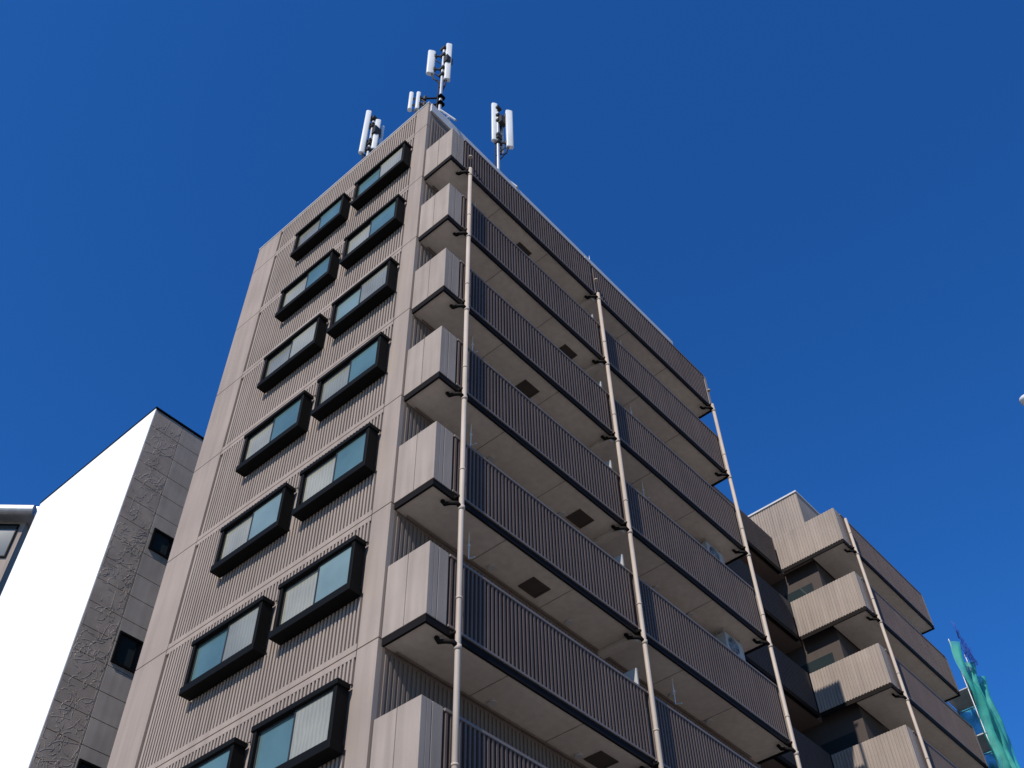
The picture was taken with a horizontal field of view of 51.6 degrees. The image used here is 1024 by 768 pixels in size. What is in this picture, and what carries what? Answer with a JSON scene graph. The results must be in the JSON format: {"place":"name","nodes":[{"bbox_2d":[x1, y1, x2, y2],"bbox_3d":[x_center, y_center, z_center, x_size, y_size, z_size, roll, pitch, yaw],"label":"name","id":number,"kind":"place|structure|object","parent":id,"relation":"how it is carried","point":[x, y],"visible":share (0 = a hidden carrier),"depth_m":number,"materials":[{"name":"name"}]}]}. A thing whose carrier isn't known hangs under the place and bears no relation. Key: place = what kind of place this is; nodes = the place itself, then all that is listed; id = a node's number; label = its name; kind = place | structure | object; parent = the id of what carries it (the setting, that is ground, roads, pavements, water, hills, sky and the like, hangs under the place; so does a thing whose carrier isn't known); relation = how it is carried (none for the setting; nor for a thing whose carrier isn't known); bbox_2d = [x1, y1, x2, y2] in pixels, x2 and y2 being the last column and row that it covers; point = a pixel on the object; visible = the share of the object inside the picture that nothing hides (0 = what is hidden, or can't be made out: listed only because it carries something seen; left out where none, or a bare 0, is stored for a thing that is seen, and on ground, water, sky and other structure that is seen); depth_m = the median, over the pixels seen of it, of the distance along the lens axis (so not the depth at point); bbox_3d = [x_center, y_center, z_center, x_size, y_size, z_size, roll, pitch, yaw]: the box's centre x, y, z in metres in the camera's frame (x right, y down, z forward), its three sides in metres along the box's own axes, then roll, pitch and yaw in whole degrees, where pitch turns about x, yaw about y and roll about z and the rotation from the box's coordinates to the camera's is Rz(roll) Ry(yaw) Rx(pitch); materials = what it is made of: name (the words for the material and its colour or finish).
{"place":"outdoors","nodes":[
{"label":"outdoors","id":0,"kind":"place"},
{"bbox_2d":[138,148,412,767],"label":"gable backing","id":1,"kind":"object","parent":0,"point":[247,750],"visible":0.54,"depth_m":21.36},
{"bbox_2d":[138,116,416,767],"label":"gable ribs","id":2,"kind":"object","parent":1,"relation":"attached to","point":[177,722],"visible":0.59,"depth_m":21.90,"materials":[{"name":"beige concrete"}]},
{"bbox_2d":[0,0,1023,767],"label":"sky","id":3,"kind":"structure","parent":0,"point":[818,204],"materials":[{"name":"blue"}]},
{"bbox_2d":[441,151,653,761],"bbox_3d":[2.614,4.610,22.116,0.010,24.555,11.240,-34,-57,25],"label":"rail backing","id":4,"kind":"object","parent":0,"point":[622,517],"visible":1,"depth_m":21.81,"materials":[{"name":"grey metal"}]},
{"bbox_2d":[430,104,672,343],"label":"roof fascia","id":5,"kind":"structure","parent":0,"point":[441,118],"depth_m":32.80,"materials":[{"name":"grey metal"}]},
{"bbox_2d":[376,113,760,767],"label":"balcony back wall","id":6,"kind":"structure","parent":0,"point":[444,685],"depth_m":18.73,"materials":[{"name":"grey concrete"}]},
{"label":"ground","id":7,"kind":"structure","parent":0,"visible":0},
{"bbox_2d":[0,522,28,595],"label":"walls","id":8,"kind":"structure","parent":7,"relation":"on","point":[7,562],"depth_m":40.65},
{"bbox_2d":[0,524,19,557],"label":"window frames","id":9,"kind":"structure","parent":8,"relation":"attached to","point":[11,541],"depth_m":40.98,"materials":[{"name":"black metal"}]},
{"bbox_2d":[0,525,16,555],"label":"window glass","id":10,"kind":"object","parent":9,"relation":"in","point":[7,532],"visible":1,"depth_m":41.10,"materials":[{"name":"glass"}]},
{"bbox_2d":[0,504,38,528],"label":"metal ledge","id":11,"kind":"object","parent":8,"relation":"on","point":[17,513],"visible":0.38,"depth_m":41.46,"materials":[{"name":"metal"}]},
{"bbox_2d":[0,409,156,767],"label":"white side wall","id":12,"kind":"structure","parent":7,"relation":"on","point":[47,590],"depth_m":31.63,"materials":[{"name":"white paint"}]},
{"bbox_2d":[40,406,203,503],"bbox_3d":[-10.612,5.640,39.196,6.850,0.069,11.180,-34,-57,25],"label":"roof coping","id":13,"kind":"object","parent":12,"relation":"on","point":[179,422],"visible":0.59,"depth_m":35.70,"materials":[{"name":"black metal"}]},
{"bbox_2d":[451,167,801,767],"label":"downpipes","id":14,"kind":"object","parent":7,"relation":"on","point":[456,700],"visible":1,"depth_m":21.95,"materials":[{"name":"plastic"}]},
{"bbox_2d":[451,155,798,766],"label":"pipe collars","id":15,"kind":"object","parent":14,"relation":"attached to","point":[459,645],"visible":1,"depth_m":23.30,"materials":[{"name":"plastic"}]},
{"bbox_2d":[771,560,889,747],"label":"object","id":16,"kind":"structure","parent":7,"relation":"on","point":[862,723],"depth_m":35.25,"materials":[{"name":"grey"}]},
{"bbox_2d":[740,549,822,767],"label":"link slabs","id":17,"kind":"structure","parent":16,"relation":"attached to","point":[801,719],"depth_m":35.50,"materials":[{"name":"grey concrete"}]},
{"bbox_2d":[713,486,832,767],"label":"link parapet ribs","id":18,"kind":"object","parent":17,"relation":"attached to","point":[794,678],"visible":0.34,"depth_m":33.95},
{"bbox_2d":[745,540,819,767],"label":"link slab trim","id":19,"kind":"structure","parent":17,"relation":"attached to","point":[781,760],"depth_m":33.29,"materials":[{"name":"concrete"}]},
{"bbox_2d":[750,493,817,574],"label":"wall","id":20,"kind":"structure","parent":16,"relation":"attached to","point":[787,514],"depth_m":39.81,"materials":[{"name":"beige concrete"}]},
{"bbox_2d":[748,490,819,517],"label":"roof coping","id":21,"kind":"object","parent":16,"relation":"on","point":[775,502],"visible":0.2,"depth_m":40.47,"materials":[{"name":"metal"}]},
{"bbox_2d":[784,583,858,767],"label":"glass","id":22,"kind":"object","parent":16,"relation":"in","point":[842,743],"visible":0.06,"depth_m":34.94,"materials":[{"name":"glass"}]},
{"bbox_2d":[773,508,987,767],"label":"end panels","id":23,"kind":"object","parent":16,"relation":"attached to","point":[855,675],"visible":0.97,"depth_m":34.14,"materials":[{"name":"beige concrete"}]},
{"bbox_2d":[813,543,983,767],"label":"balcony slabs","id":24,"kind":"structure","parent":23,"relation":"attached to","point":[885,708],"depth_m":35.71,"materials":[{"name":"paint"}]},
{"bbox_2d":[840,515,985,767],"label":"rail ribs","id":25,"kind":"object","parent":24,"relation":"attached to","point":[930,702],"visible":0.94,"depth_m":36.30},
{"bbox_2d":[839,514,986,767],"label":"rail caps","id":26,"kind":"object","parent":23,"relation":"attached to","point":[917,653],"visible":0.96,"depth_m":36.41,"materials":[{"name":"metal"}]},
{"bbox_2d":[782,539,987,767],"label":"slab edge trim","id":27,"kind":"structure","parent":16,"relation":"attached to","point":[870,693],"depth_m":35.44,"materials":[{"name":"beige concrete"}]},
{"bbox_2d":[844,547,906,699],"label":"drain elbows","id":28,"kind":"object","parent":27,"relation":"attached to","point":[879,620],"visible":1,"depth_m":34.72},
{"bbox_2d":[844,518,931,767],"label":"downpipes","id":29,"kind":"object","parent":7,"relation":"on","point":[892,657],"visible":1,"depth_m":33.81,"materials":[{"name":"plastic"}]},
{"bbox_2d":[849,532,928,758],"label":"pipe collars","id":30,"kind":"object","parent":29,"relation":"attached to","point":[882,622],"visible":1,"depth_m":34.63,"materials":[{"name":"plastic"}]},
{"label":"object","id":31,"kind":"object","parent":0,"visible":0},
{"bbox_2d":[107,103,430,767],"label":"gable smooth panels","id":32,"kind":"object","parent":31,"relation":"attached to","point":[159,646],"visible":0.87,"depth_m":21.86,"materials":[{"name":"beige concrete"}]},
{"bbox_2d":[178,140,411,767],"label":"bay window frames","id":33,"kind":"structure","parent":32,"relation":"attached to","point":[331,747],"depth_m":21.56,"materials":[{"name":"black metal"}]},
{"bbox_2d":[189,146,402,767],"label":"window sashes","id":34,"kind":"object","parent":33,"relation":"in","point":[299,708],"depth_m":21.13,"materials":[{"name":"black metal"}]},
{"bbox_2d":[191,168,395,767],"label":"window panes teal","id":35,"kind":"object","parent":34,"relation":"in","point":[273,748],"depth_m":20.43,"materials":[{"name":"teal glass"}]},
{"bbox_2d":[221,148,401,759],"bbox_3d":[-4.446,2.338,21.323,4.320,24.060,0.043,-34,-57,25],"label":"window panes beige","id":36,"kind":"object","parent":34,"relation":"in","point":[311,725],"depth_m":20.70,"materials":[{"name":"beige glass"}]},
{"bbox_3d":[-4.359,2.412,21.388,4.390,24.130,0.105,-34,-57,25],"label":"window","id":37,"kind":"object","parent":33,"relation":"attached to","visible":0},
{"bbox_2d":[222,220,386,660],"bbox_3d":[-4.519,-0.496,24.622,4.320,15.360,0.043,-34,-57,25],"label":"window panes beige","id":38,"kind":"object","parent":37,"relation":"attached to","point":[240,634],"depth_m":23.21,"materials":[{"name":"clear glass"}]},
{"bbox_2d":[248,288,360,602],"bbox_3d":[-4.120,1.155,22.225,3.383,9.560,0.043,-34,-57,25],"label":"window panes teal","id":39,"kind":"object","parent":37,"relation":"attached to","point":[333,574],"depth_m":18.76,"materials":[{"name":"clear glass"}]},
{"bbox_2d":[259,102,430,249],"bbox_3d":[-1.295,-2.907,35.556,7.670,0.050,12.090,-34,-57,25],"label":"roof coping","id":40,"kind":"object","parent":31,"relation":"on","point":[346,173],"visible":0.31,"depth_m":32.40,"materials":[{"name":"grey metal"}]},
{"bbox_2d":[385,160,787,767],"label":"balcony slabs","id":41,"kind":"structure","parent":31,"relation":"attached to","point":[527,709],"depth_m":23.41,"materials":[{"name":"grey concrete"}]},
{"bbox_2d":[515,242,618,767],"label":"escape hatches","id":42,"kind":"object","parent":41,"relation":"on","point":[533,587],"visible":0.75,"depth_m":23.23,"materials":[{"name":"brown"}]},
{"bbox_2d":[380,118,758,767],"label":"back wall ribs","id":43,"kind":"object","parent":41,"relation":"attached to","point":[422,675],"visible":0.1,"depth_m":18.14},
{"bbox_2d":[396,186,751,767],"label":"soffit joints and conduit","id":44,"kind":"object","parent":41,"relation":"attached to","point":[467,695],"visible":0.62,"depth_m":20.27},
{"bbox_2d":[467,201,681,704],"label":"laundry pole hangers","id":45,"kind":"object","parent":41,"relation":"attached to","point":[469,545],"visible":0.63,"depth_m":21.70,"materials":[{"name":"white paint"}]},
{"bbox_2d":[370,128,790,767],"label":"end panels","id":46,"kind":"object","parent":41,"relation":"attached to","point":[406,734],"visible":0.74,"depth_m":18.82,"materials":[{"name":"beige concrete"}]},
{"bbox_2d":[382,155,791,767],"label":"slab edge trim","id":47,"kind":"structure","parent":41,"relation":"attached to","point":[500,665],"depth_m":22.95,"materials":[{"name":"beige concrete"}]},
{"bbox_2d":[434,168,795,767],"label":"drain elbows","id":48,"kind":"object","parent":47,"relation":"attached to","point":[437,639],"visible":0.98,"depth_m":23.41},
{"bbox_2d":[487,422,712,758],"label":"soffit vents","id":49,"kind":"object","parent":41,"relation":"attached to","point":[491,567],"visible":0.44,"depth_m":21.11,"materials":[{"name":"metal"}]},
{"bbox_2d":[584,256,638,684],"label":"balcony partitions","id":50,"kind":"object","parent":41,"relation":"on","point":[632,674],"visible":0.16,"depth_m":20.94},
{"bbox_2d":[441,141,786,767],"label":"rail ribs","id":51,"kind":"object","parent":41,"relation":"attached to","point":[502,626],"visible":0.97,"depth_m":22.92,"materials":[{"name":"grey metal"}]},
{"bbox_2d":[443,140,789,767],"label":"rail caps","id":52,"kind":"object","parent":41,"relation":"attached to","point":[504,744],"visible":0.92,"depth_m":23.40,"materials":[{"name":"grey metal"}]},
{"bbox_2d":[698,538,724,563],"bbox_3d":[5.297,4.678,28.309,0.484,0.730,0.890,-34,-57,25],"label":"air conditioner unit","id":53,"kind":"object","parent":41,"relation":"attached to","point":[712,550],"visible":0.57,"depth_m":28.17,"materials":[{"name":"paint"}]},
{"bbox_2d":[715,629,745,660],"bbox_3d":[5.346,6.567,26.109,0.484,0.730,0.890,-34,-57,25],"label":"air conditioner unit","id":54,"kind":"object","parent":41,"relation":"attached to","point":[730,642],"visible":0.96,"depth_m":25.94,"materials":[{"name":"paint"}]},
{"bbox_3d":[-1.274,-2.628,35.315,7.480,0.520,11.850,-34,-57,25],"label":"roof","id":55,"kind":"object","parent":31,"relation":"on","visible":0},
{"bbox_2d":[358,110,384,158],"bbox_3d":[-4.592,-7.685,34.932,1.420,5.620,1.530,-34,-57,25],"label":"cell antenna mast","id":56,"kind":"object","parent":55,"relation":"on","point":[371,143],"visible":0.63,"depth_m":35.83,"materials":[{"name":"metal"}]},
{"bbox_2d":[407,43,456,120],"bbox_3d":[-2.546,-9.592,34.230,1.459,6.970,1.532,8,-50,-8],"label":"cell antenna mast","id":57,"kind":"object","parent":55,"relation":"on","point":[444,69],"visible":0.77,"depth_m":34.89,"materials":[{"name":"metal"}]},
{"bbox_2d":[491,103,517,187],"bbox_3d":[-0.304,-7.933,35.738,1.420,7.020,1.530,-34,-57,25],"label":"cell antenna mast","id":58,"kind":"object","parent":55,"relation":"on","point":[499,122],"visible":0.76,"depth_m":36.84,"materials":[{"name":"metal"}]},
{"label":"pavement","id":59,"kind":"structure","parent":0,"visible":0},
{"bbox_2d":[946,621,1020,767],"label":"scaffold","id":60,"kind":"object","parent":59,"relation":"on","point":[974,706],"visible":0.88,"depth_m":37.92,"materials":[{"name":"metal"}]},
{"bbox_2d":[1019,395,1023,405],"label":"street lamp","id":61,"kind":"object","parent":59,"relation":"on","point":[1021,399],"visible":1,"depth_m":9.49,"materials":[{"name":"metal"}]},
{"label":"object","id":62,"kind":"object","parent":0,"visible":0},
{"bbox_2d":[30,410,182,767],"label":"relief ground panels","id":63,"kind":"object","parent":62,"relation":"attached to","point":[91,623],"visible":1,"depth_m":29.40,"materials":[{"name":"grey stone"}]},
{"bbox_2d":[34,421,179,767],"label":"carved relief","id":64,"kind":"object","parent":63,"relation":"attached to","point":[126,594],"visible":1,"depth_m":29.09},
{"bbox_2d":[74,427,202,767],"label":"stone facade panels","id":65,"kind":"object","parent":62,"relation":"attached to","point":[97,744],"visible":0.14,"depth_m":30.31,"materials":[{"name":"grey stone"}]},
{"bbox_2d":[76,527,173,767],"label":"window frames","id":66,"kind":"structure","parent":65,"relation":"attached to","point":[112,660],"depth_m":29.30,"materials":[{"name":"black metal"}]},
{"bbox_2d":[80,532,172,767],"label":"window glass","id":67,"kind":"object","parent":66,"relation":"in","point":[126,646],"visible":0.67,"depth_m":29.28,"materials":[{"name":"black glass"}]}
]}

